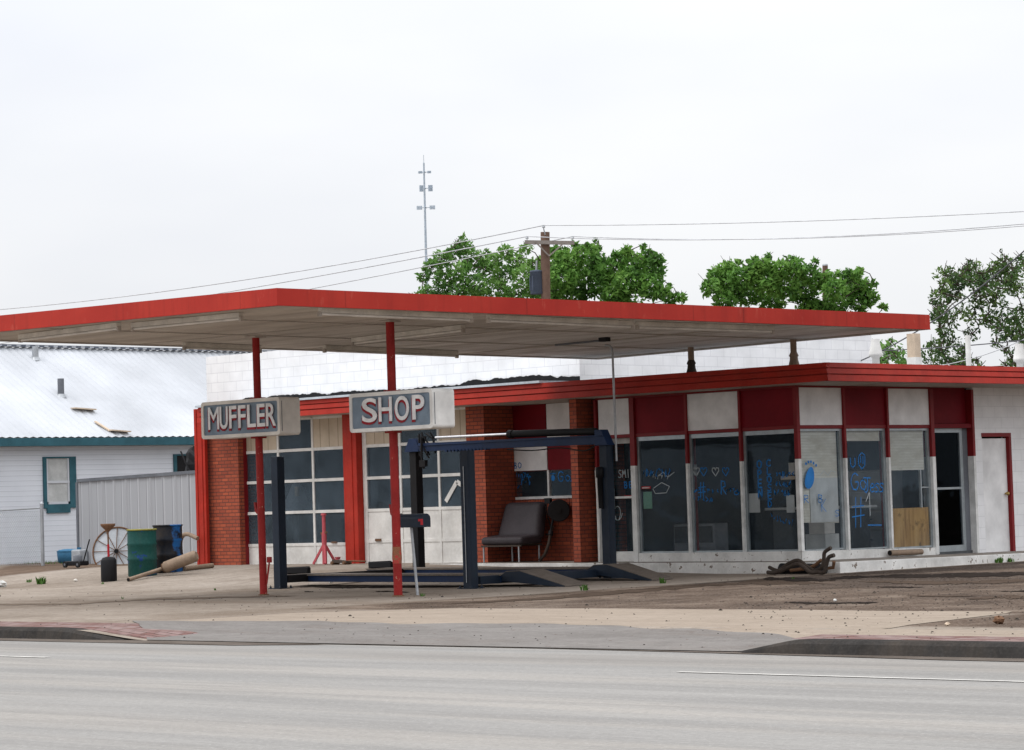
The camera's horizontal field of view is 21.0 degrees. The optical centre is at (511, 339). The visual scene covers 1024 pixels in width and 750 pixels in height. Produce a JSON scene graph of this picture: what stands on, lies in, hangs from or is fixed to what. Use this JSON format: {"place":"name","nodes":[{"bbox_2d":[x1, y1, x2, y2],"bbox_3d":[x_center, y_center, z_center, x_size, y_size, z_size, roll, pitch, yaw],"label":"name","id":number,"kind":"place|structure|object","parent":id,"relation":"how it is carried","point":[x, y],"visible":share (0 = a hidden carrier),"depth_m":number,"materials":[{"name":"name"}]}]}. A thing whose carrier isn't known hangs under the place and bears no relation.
{"place":"outdoors","nodes":[
{"label":"outdoors","id":0,"kind":"place"},
{"bbox_2d":[134,621,797,650],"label":"driveway","id":1,"kind":"structure","parent":0,"point":[561,636],"depth_m":29.62,"materials":[{"name":"grey concrete"}]},
{"bbox_2d":[0,639,1023,749],"bbox_3d":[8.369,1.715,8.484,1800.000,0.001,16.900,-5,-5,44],"label":"road","id":2,"kind":"structure","parent":0,"point":[54,695],"depth_m":20.60,"materials":[{"name":"grey asphalt"}]},
{"bbox_2d":[0,626,133,639],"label":"kerb","id":3,"kind":"structure","parent":2,"relation":"on","point":[43,632],"depth_m":33.20,"materials":[{"name":"concrete"}]},
{"bbox_2d":[0,638,318,644],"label":"gutter","id":4,"kind":"object","parent":2,"relation":"on","point":[150,641],"visible":1,"depth_m":31.54,"materials":[{"name":"grey concrete"}]},
{"bbox_2d":[556,648,1023,661],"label":"gutter","id":5,"kind":"object","parent":2,"relation":"on","point":[960,658],"visible":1,"depth_m":24.32,"materials":[{"name":"grey concrete"}]},
{"bbox_2d":[680,671,1023,681],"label":"road marking","id":6,"kind":"object","parent":2,"relation":"on","point":[855,676],"visible":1,"depth_m":21.92,"materials":[{"name":"white paint"}]},
{"bbox_2d":[738,639,1023,657],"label":"kerb","id":7,"kind":"structure","parent":2,"relation":"on","point":[974,649],"depth_m":24.51,"materials":[{"name":"concrete"}]},
{"bbox_2d":[0,561,1023,651],"bbox_3d":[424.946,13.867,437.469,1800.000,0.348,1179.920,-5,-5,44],"label":"ground","id":8,"kind":"structure","parent":0,"point":[231,581],"depth_m":40.30,"materials":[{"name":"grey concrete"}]},
{"bbox_2d":[0,580,6,586],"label":"plastic bag","id":9,"kind":"object","parent":8,"relation":"on","point":[3,583],"visible":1,"depth_m":53.74,"materials":[{"name":"plastic"}]},
{"bbox_2d":[0,501,44,565],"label":"chain link fence","id":10,"kind":"object","parent":8,"relation":"on","point":[41,530],"visible":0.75,"depth_m":64.31,"materials":[{"name":"silver metal"}]},
{"bbox_2d":[20,560,61,563],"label":"grass","id":11,"kind":"structure","parent":8,"relation":"on","point":[45,562],"depth_m":66.63,"materials":[{"name":"plant"}]},
{"bbox_2d":[36,577,46,583],"bbox_3d":[-9.245,4.726,54.212,0.192,0.166,0.262,-2,-3,8],"label":"weed","id":12,"kind":"object","parent":8,"relation":"on","point":[41,580],"visible":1,"depth_m":54.15,"materials":[{"name":"green plant"}]},
{"bbox_2d":[57,549,76,562],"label":"plastic tub","id":13,"kind":"object","parent":8,"relation":"on","point":[63,555],"visible":0.59,"depth_m":65.77,"materials":[{"name":"blue plastic"}]},
{"bbox_2d":[63,539,89,567],"bbox_3d":[-9.403,4.625,59.613,0.634,0.603,0.322,-5,-5,44],"label":"push mower","id":14,"kind":"object","parent":8,"relation":"on","point":[77,562],"visible":1,"depth_m":59.52,"materials":[{"name":"metal"}]},
{"bbox_2d":[71,547,87,560],"bbox_3d":[-10.096,5.046,64.366,0.340,0.390,0.250,-5,-5,44],"label":"water jug","id":15,"kind":"object","parent":8,"relation":"on","point":[79,551],"visible":0.56,"depth_m":64.27,"materials":[{"name":"white plastic"}]},
{"bbox_2d":[0,621,196,638],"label":"brick walk","id":16,"kind":"structure","parent":8,"relation":"on","point":[133,629],"depth_m":33.27,"materials":[{"name":"brick"}]},
{"bbox_2d":[100,523,116,581],"bbox_3d":[-7.851,4.143,53.633,0.310,1.120,0.308,-5,-5,44],"label":"oil drain","id":17,"kind":"object","parent":8,"relation":"on","point":[108,568],"visible":1,"depth_m":53.51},
{"bbox_2d":[92,526,127,564],"bbox_3d":[-9.003,4.816,62.774,1.116,1.114,0.362,-2,-3,1],"label":"spoked wheel","id":18,"kind":"object","parent":8,"relation":"on","point":[118,547],"visible":0.54,"depth_m":62.83,"materials":[{"name":"wood"}]},
{"bbox_2d":[75,470,196,563],"bbox_3d":[-7.976,4.114,62.214,0.099,2.284,6.670,1,-5,-42],"label":"metal fence","id":19,"kind":"object","parent":8,"relation":"on","point":[143,501],"visible":0.46,"depth_m":62.90,"materials":[{"name":"grey metal"}]},
{"bbox_2d":[180,446,194,470],"bbox_3d":[-7.112,2.790,61.497,0.587,0.864,0.364,-5,-5,44],"label":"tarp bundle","id":20,"kind":"object","parent":19,"relation":"on","point":[189,461],"visible":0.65,"depth_m":61.46,"materials":[{"name":"grey fabric"}]},
{"bbox_2d":[0,344,277,563],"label":"house","id":21,"kind":"structure","parent":8,"relation":"on","point":[54,446],"depth_m":70.46,"materials":[{"name":"white metal"}]},
{"bbox_2d":[42,456,76,512],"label":"window","id":22,"kind":"structure","parent":21,"relation":"in","point":[59,473],"depth_m":68.66,"materials":[{"name":"teal wood"}]},
{"bbox_2d":[71,407,96,409],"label":"loose board","id":23,"kind":"object","parent":21,"relation":"on","point":[83,408],"visible":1,"depth_m":70.24,"materials":[{"name":"beige wood"}]},
{"bbox_2d":[94,421,109,430],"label":"loose board","id":24,"kind":"object","parent":21,"relation":"on","point":[101,425],"visible":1,"depth_m":69.72,"materials":[{"name":"beige wood"}]},
{"bbox_2d":[109,429,130,431],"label":"loose board","id":25,"kind":"object","parent":21,"relation":"on","point":[119,430],"visible":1,"depth_m":69.71,"materials":[{"name":"beige wood"}]},
{"bbox_2d":[173,454,185,471],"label":"window","id":26,"kind":"structure","parent":21,"relation":"in","point":[178,462],"depth_m":71.43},
{"bbox_2d":[126,528,157,576],"bbox_3d":[-7.328,4.218,54.621,0.608,0.931,0.608,-5,-5,44],"label":"oil drum","id":27,"kind":"object","parent":8,"relation":"on","point":[142,550],"visible":0.94,"depth_m":54.38,"materials":[{"name":"green metal"}]},
{"bbox_2d":[0,595,285,604],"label":"damp track","id":28,"kind":"structure","parent":8,"relation":"on","point":[138,600],"depth_m":43.09,"materials":[{"name":"grey concrete"}]},
{"bbox_2d":[127,551,198,581],"bbox_3d":[-6.941,4.417,53.788,1.623,0.546,0.700,1,-4,-36],"label":"muffler","id":29,"kind":"object","parent":8,"relation":"on","point":[180,561],"visible":1,"depth_m":53.98,"materials":[{"name":"beige metal"}]},
{"bbox_2d":[152,524,182,572],"bbox_3d":[-6.908,4.194,55.374,0.618,0.951,0.618,-5,-5,44],"label":"oil drum","id":30,"kind":"object","parent":8,"relation":"on","point":[169,540],"visible":0.82,"depth_m":55.12,"materials":[{"name":"metal"}]},
{"bbox_2d":[183,563,213,570],"bbox_3d":[-6.326,4.593,55.655,0.100,0.131,0.793,-5,-4,40],"label":"exhaust pipe","id":31,"kind":"object","parent":8,"relation":"on","point":[198,567],"visible":0.97,"depth_m":55.60,"materials":[{"name":"beige metal"}]},
{"bbox_2d":[312,513,334,564],"bbox_3d":[-3.753,3.999,55.343,0.493,1.020,0.470,-5,-5,44],"label":"jack stand","id":32,"kind":"object","parent":8,"relation":"on","point":[324,549],"visible":0.98,"depth_m":55.28,"materials":[{"name":"red metal"}]},
{"bbox_2d":[330,557,365,564],"bbox_3d":[-3.189,4.363,54.419,0.997,0.150,0.200,-5,-5,44],"label":"trolley jack","id":33,"kind":"object","parent":8,"relation":"on","point":[337,561],"visible":1,"depth_m":54.53,"materials":[{"name":"metal"}]},
{"bbox_2d":[400,513,430,594],"bbox_3d":[-1.493,3.270,41.680,0.645,1.289,0.190,-5,-5,44],"label":"mailbox","id":34,"kind":"object","parent":8,"relation":"on","point":[410,521],"visible":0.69,"depth_m":41.62,"materials":[{"name":"metal"}]},
{"bbox_2d":[417,155,434,283],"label":"telecom tower","id":35,"kind":"structure","parent":8,"relation":"on","point":[422,188],"depth_m":419.90,"materials":[{"name":"grey metal"}]},
{"bbox_2d":[323,584,535,587],"bbox_3d":[-1.619,4.093,45.680,4.639,0.005,1.080,-4,-4,29],"label":"oil stain","id":36,"kind":"object","parent":8,"relation":"on","point":[423,586],"visible":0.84,"depth_m":45.50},
{"bbox_2d":[0,288,930,596],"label":"canopy","id":37,"kind":"object","parent":8,"relation":"on","point":[256,322],"visible":0.9,"depth_m":42.89,"materials":[{"name":"metal"}]},
{"bbox_2d":[201,397,300,438],"bbox_3d":[-4.204,1.263,44.193,1.936,0.657,0.447,-5,-5,44],"label":"shop sign","id":38,"kind":"object","parent":37,"relation":"attached to","point":[257,417],"visible":1,"depth_m":43.88,"materials":[{"name":"grey metal"}]},
{"bbox_2d":[349,388,454,432],"bbox_3d":[-1.662,1.068,41.282,1.808,0.646,0.473,-5,-5,44],"label":"shop sign","id":39,"kind":"object","parent":37,"relation":"attached to","point":[392,411],"visible":1,"depth_m":40.97,"materials":[{"name":"grey metal"}]},
{"bbox_2d":[555,337,617,460],"bbox_3d":[1.556,1.030,46.617,0.963,2.045,1.416,1,-4,-36],"label":"electric conduit","id":40,"kind":"object","parent":37,"relation":"attached to","point":[604,339],"visible":1,"depth_m":47.09,"materials":[{"name":"metal"}]},
{"bbox_2d":[268,428,673,588],"bbox_3d":[-0.833,2.807,46.808,7.050,2.683,4.100,-5,-5,44],"label":"car lift","id":41,"kind":"object","parent":8,"relation":"on","point":[470,574],"visible":0.99,"depth_m":47.07,"materials":[{"name":"blue metal"}]},
{"bbox_2d":[414,231,552,298],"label":"deciduous tree","id":42,"kind":"object","parent":8,"relation":"on","point":[484,265],"visible":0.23,"depth_m":91.44,"materials":[{"name":"green plant"}]},
{"bbox_2d":[525,225,573,298],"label":"utility pole","id":43,"kind":"object","parent":8,"relation":"on","point":[539,281],"visible":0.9,"depth_m":81.86,"materials":[{"name":"brown wood"}]},
{"bbox_2d":[0,225,541,309],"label":"power line","id":44,"kind":"object","parent":43,"relation":"attached to","point":[284,273],"visible":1,"depth_m":91.90,"materials":[{"name":"grey metal"}]},
{"bbox_2d":[0,236,571,343],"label":"power line","id":45,"kind":"object","parent":43,"relation":"attached to","point":[422,267],"visible":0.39,"depth_m":86.81,"materials":[{"name":"grey metal"}]},
{"bbox_2d":[210,236,525,294],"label":"power line","id":46,"kind":"object","parent":43,"relation":"attached to","point":[374,265],"visible":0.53,"depth_m":87.52,"materials":[{"name":"grey metal"}]},
{"bbox_2d":[528,223,1023,239],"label":"power line","id":47,"kind":"object","parent":43,"relation":"attached to","point":[767,238],"visible":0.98,"depth_m":75.76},
{"bbox_2d":[544,211,1023,225],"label":"power line","id":48,"kind":"object","parent":43,"relation":"attached to","point":[788,221],"visible":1,"depth_m":76.11,"materials":[{"name":"grey metal"}]},
{"bbox_2d":[579,584,587,590],"bbox_3d":[1.090,3.715,41.360,0.131,0.096,0.144,-3,-4,25],"label":"weed","id":49,"kind":"object","parent":8,"relation":"on","point":[584,587],"visible":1,"depth_m":41.32,"materials":[{"name":"green plant"}]},
{"bbox_2d":[179,608,1011,637],"bbox_3d":[0.568,3.231,31.616,10.900,0.063,4.455,-5,-5,44],"label":"concrete strip","id":50,"kind":"object","parent":8,"relation":"on","point":[792,622],"visible":0.98,"depth_m":31.12,"materials":[{"name":"beige concrete"}]},
{"bbox_2d":[194,333,1023,573],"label":"muffler shop","id":51,"kind":"structure","parent":8,"relation":"on","point":[738,440],"depth_m":52.28,"materials":[{"name":"red brick"}]},
{"bbox_2d":[182,532,198,542],"bbox_3d":[-6.831,4.301,58.029,0.594,0.501,0.192,-5,-5,44],"label":"exhaust pipe","id":52,"kind":"object","parent":51,"relation":"attached to","point":[191,535],"visible":0.38,"depth_m":58.00,"materials":[{"name":"beige metal"}]},
{"bbox_2d":[246,415,345,563],"bbox_3d":[-4.427,3.130,56.559,3.313,3.060,0.105,-5,-5,44],"label":"garage door","id":53,"kind":"structure","parent":51,"relation":"in","point":[326,431],"depth_m":56.18,"materials":[{"name":"white paint"}]},
{"bbox_2d":[362,407,465,562],"bbox_3d":[-1.824,2.899,54.031,3.155,3.060,0.115,-5,-5,44],"label":"garage door","id":54,"kind":"structure","parent":51,"relation":"in","point":[443,540],"depth_m":53.88,"materials":[{"name":"white paint"}]},
{"bbox_2d":[481,502,553,562],"bbox_3d":[0.130,3.653,52.326,1.260,1.122,0.832,-5,-5,44],"label":"bench seat","id":55,"kind":"object","parent":51,"relation":"on","point":[523,523],"visible":1,"depth_m":52.25,"materials":[{"name":"plastic"}]},
{"bbox_2d":[514,462,571,499],"bbox_3d":[0.596,2.690,52.824,1.906,0.724,0.084,-5,-5,44],"label":"window","id":56,"kind":"structure","parent":51,"relation":"in","point":[550,477],"depth_m":52.70,"materials":[{"name":"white glass"}]},
{"bbox_2d":[538,525,553,561],"bbox_3d":[0.661,3.849,52.060,0.346,0.679,0.165,0,-4,-34],"label":"leaning tailpipe","id":57,"kind":"object","parent":51,"relation":"on","point":[550,535],"visible":1,"depth_m":52.00,"materials":[{"name":"black metal"}]},
{"bbox_2d":[544,498,569,525],"bbox_3d":[0.861,3.265,52.140,0.499,0.544,0.347,-2,-3,9],"label":"hose reel","id":58,"kind":"object","parent":51,"relation":"attached to","point":[558,510],"visible":1,"depth_m":52.00,"materials":[{"name":"metal"}]},
{"bbox_2d":[612,438,632,553],"bbox_3d":[2.033,2.948,50.587,0.676,2.275,0.100,-5,-5,44],"label":"door","id":59,"kind":"structure","parent":51,"relation":"in","point":[619,440],"depth_m":50.58,"materials":[{"name":"white glass"}]},
{"bbox_2d":[636,435,688,552],"bbox_3d":[2.741,2.785,49.619,1.197,2.103,0.050,-5,-5,44],"label":"window","id":60,"kind":"structure","parent":51,"relation":"in","point":[647,496],"depth_m":49.94,"materials":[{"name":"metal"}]},
{"bbox_2d":[674,523,728,550],"bbox_3d":[3.515,3.754,51.390,1.000,0.650,0.430,-5,-5,44],"label":"tool chest","id":61,"kind":"object","parent":51,"relation":"on","point":[713,536],"visible":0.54,"depth_m":51.10,"materials":[{"name":"grey metal"}]},
{"bbox_2d":[689,432,742,552],"bbox_3d":[3.634,2.706,48.753,1.184,2.103,0.050,-5,-5,44],"label":"window","id":62,"kind":"structure","parent":51,"relation":"in","point":[728,434],"depth_m":49.07,"materials":[{"name":"glass"}]},
{"bbox_2d":[743,429,797,551],"bbox_3d":[4.632,2.631,48.011,1.174,2.103,0.372,-5,-5,44],"label":"window","id":63,"kind":"structure","parent":51,"relation":"in","point":[764,466],"depth_m":48.05,"materials":[{"name":"glass"}]},
{"bbox_2d":[765,505,876,549],"bbox_3d":[5.720,3.533,50.950,2.000,0.900,0.800,-5,-5,44],"label":"counter","id":64,"kind":"object","parent":51,"relation":"on","point":[785,536],"visible":0.54,"depth_m":50.84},
{"bbox_2d":[805,523,838,549],"bbox_3d":[5.521,3.548,49.051,0.450,0.660,0.400,-5,-5,44],"label":"storage box","id":65,"kind":"object","parent":51,"relation":"on","point":[822,536],"visible":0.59,"depth_m":48.92,"materials":[{"name":"paper"}]},
{"bbox_2d":[800,429,845,550],"bbox_3d":[5.352,2.609,47.947,0.100,2.113,1.242,-5,-5,44],"label":"window","id":66,"kind":"structure","parent":51,"relation":"in","point":[818,446],"depth_m":48.05,"materials":[{"name":"glass"}]},
{"bbox_2d":[846,428,888,549],"bbox_3d":[6.247,2.647,48.868,0.100,2.136,1.209,-5,-5,44],"label":"window","id":67,"kind":"structure","parent":51,"relation":"in","point":[852,434],"depth_m":49.14,"materials":[{"name":"glass"}]},
{"bbox_2d":[848,470,902,546],"bbox_3d":[6.937,3.267,52.592,0.900,1.550,0.560,-5,-5,44],"label":"cabinet","id":68,"kind":"object","parent":51,"relation":"on","point":[860,494],"visible":0.26,"depth_m":52.36,"materials":[{"name":"metal"}]},
{"bbox_2d":[888,549,923,555],"bbox_3d":[7.037,3.804,49.276,0.104,0.111,0.957,-5,-5,44],"label":"cut pipe","id":69,"kind":"object","parent":51,"relation":"on","point":[906,552],"visible":1,"depth_m":49.21,"materials":[{"name":"brown metal"}]},
{"bbox_2d":[889,428,932,548],"bbox_3d":[7.157,2.686,49.804,0.100,2.159,1.282,-5,-5,44],"label":"window","id":70,"kind":"structure","parent":51,"relation":"in","point":[912,527],"depth_m":49.90,"materials":[{"name":"wood"}]},
{"bbox_2d":[861,251,1023,360],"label":"power line","id":71,"kind":"object","parent":51,"relation":"attached to","point":[957,303],"visible":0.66,"depth_m":53.25,"materials":[{"name":"metal"}]},
{"bbox_2d":[935,428,966,551],"bbox_3d":[7.999,2.782,50.758,0.070,2.295,1.062,-5,-5,44],"label":"door","id":72,"kind":"structure","parent":51,"relation":"in","point":[948,441],"depth_m":50.85,"materials":[{"name":"glass"}]},
{"bbox_2d":[884,340,1023,350],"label":"power line","id":73,"kind":"object","parent":51,"relation":"attached to","point":[958,346],"visible":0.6,"depth_m":57.67,"materials":[{"name":"metal"}]},
{"bbox_2d":[944,339,1023,364],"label":"power line","id":74,"kind":"object","parent":51,"relation":"attached to","point":[984,354],"visible":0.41,"depth_m":59.23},
{"bbox_2d":[982,438,1009,551],"bbox_3d":[9.078,2.922,51.701,0.130,2.140,0.853,-5,-5,44],"label":"door","id":75,"kind":"structure","parent":51,"relation":"in","point":[996,493],"depth_m":51.74,"materials":[{"name":"white metal"}]},
{"bbox_2d":[540,239,687,304],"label":"deciduous tree","id":76,"kind":"object","parent":8,"relation":"on","point":[644,271],"visible":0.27,"depth_m":95.35,"materials":[{"name":"green plant"}]},
{"bbox_2d":[451,579,829,603],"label":"damp track","id":77,"kind":"structure","parent":8,"relation":"on","point":[765,582],"depth_m":40.76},
{"bbox_2d":[698,251,888,312],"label":"deciduous tree","id":78,"kind":"object","parent":8,"relation":"on","point":[726,284],"visible":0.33,"depth_m":95.50,"materials":[{"name":"green plant"}]},
{"bbox_2d":[762,577,835,581],"bbox_3d":[4.440,3.771,43.407,0.890,0.001,3.198,-1,-3,-14],"label":"oil stain","id":79,"kind":"object","parent":8,"relation":"on","point":[796,579],"visible":1,"depth_m":43.35,"materials":[{"name":"black liquid"}]},
{"bbox_2d":[768,546,831,570],"bbox_3d":[4.790,3.679,46.143,0.147,0.433,1.430,1,-5,-42],"label":"exhaust pipe","id":80,"kind":"object","parent":8,"relation":"on","point":[824,552],"visible":0.99,"depth_m":45.95,"materials":[{"name":"brown metal"}]},
{"bbox_2d":[766,553,834,574],"bbox_3d":[4.759,3.728,45.753,0.152,0.352,1.510,1,-5,-42],"label":"exhaust pipe","id":81,"kind":"object","parent":8,"relation":"on","point":[805,568],"visible":1,"depth_m":45.60,"materials":[{"name":"brown metal"}]},
{"bbox_2d":[789,559,821,571],"bbox_3d":[4.917,3.772,46.054,0.647,0.224,0.078,-5,-4,39],"label":"exhaust pipe","id":82,"kind":"object","parent":8,"relation":"on","point":[817,563],"visible":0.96,"depth_m":46.08,"materials":[{"name":"brown metal"}]},
{"bbox_2d":[778,561,835,573],"bbox_3d":[4.981,3.848,46.344,1.171,0.252,0.200,-5,-4,40],"label":"muffler","id":83,"kind":"object","parent":8,"relation":"on","point":[805,572],"visible":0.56,"depth_m":46.33,"materials":[{"name":"brown metal"}]},
{"bbox_2d":[822,264,827,300],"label":"utility pole","id":84,"kind":"object","parent":8,"relation":"on","point":[824,267],"visible":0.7,"depth_m":109.92,"materials":[{"name":"grey wood"}]},
{"bbox_2d":[790,601,874,603],"bbox_3d":[3.824,3.220,33.718,1.436,0.001,0.691,-5,-5,44],"label":"oil stain","id":85,"kind":"object","parent":8,"relation":"on","point":[829,602],"visible":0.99,"depth_m":33.66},
{"bbox_2d":[880,336,906,363],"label":"tree","id":86,"kind":"object","parent":8,"relation":"on","point":[888,356],"visible":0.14,"depth_m":79.96,"materials":[{"name":"green plant"}]},
{"bbox_2d":[826,629,1023,636],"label":"concrete strip","id":87,"kind":"object","parent":8,"relation":"on","point":[994,633],"visible":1,"depth_m":25.92,"materials":[{"name":"beige concrete"}]},
{"bbox_2d":[832,572,1023,578],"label":"oil stain","id":88,"kind":"object","parent":8,"relation":"on","point":[983,574],"visible":1,"depth_m":43.11,"materials":[{"name":"black liquid"}]},
{"bbox_2d":[906,595,976,596],"bbox_3d":[5.361,3.237,34.820,0.401,0.001,1.104,1,-5,-42],"label":"oil stain","id":89,"kind":"object","parent":8,"relation":"on","point":[939,595],"visible":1,"depth_m":34.93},
{"bbox_2d":[860,579,1023,584],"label":"oil stain","id":90,"kind":"object","parent":8,"relation":"on","point":[962,581],"visible":1,"depth_m":39.80,"materials":[{"name":"black liquid"}]},
{"bbox_2d":[903,249,1023,366],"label":"sparse tree","id":91,"kind":"object","parent":8,"relation":"on","point":[981,277],"visible":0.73,"depth_m":71.71,"materials":[{"name":"green plant"}]},
{"bbox_2d":[965,595,1023,598],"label":"oil stain","id":92,"kind":"object","parent":8,"relation":"on","point":[1006,596],"visible":0.98,"depth_m":33.72,"materials":[{"name":"grey liquid"}]},
{"bbox_2d":[992,615,1004,623],"bbox_3d":[4.814,2.770,27.250,0.138,0.092,0.104,-5,-5,44],"label":"clod","id":93,"kind":"object","parent":8,"relation":"on","point":[998,619],"visible":1,"depth_m":27.22,"materials":[{"name":"brown soil"}]},
{"bbox_2d":[995,557,1003,562],"bbox_3d":[8.719,3.939,49.355,0.154,0.117,0.176,-5,-5,44],"label":"weed","id":94,"kind":"object","parent":8,"relation":"on","point":[1000,560],"visible":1,"depth_m":49.35,"materials":[{"name":"green plant"}]},
{"bbox_2d":[0,0,1023,366],"label":"sky","id":95,"kind":"structure","parent":0,"point":[147,146],"materials":[{"name":"white"}]},
{"bbox_2d":[793,634,1023,641],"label":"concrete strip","id":96,"kind":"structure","parent":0,"point":[912,637],"depth_m":25.12,"materials":[{"name":"concrete"}]}
]}

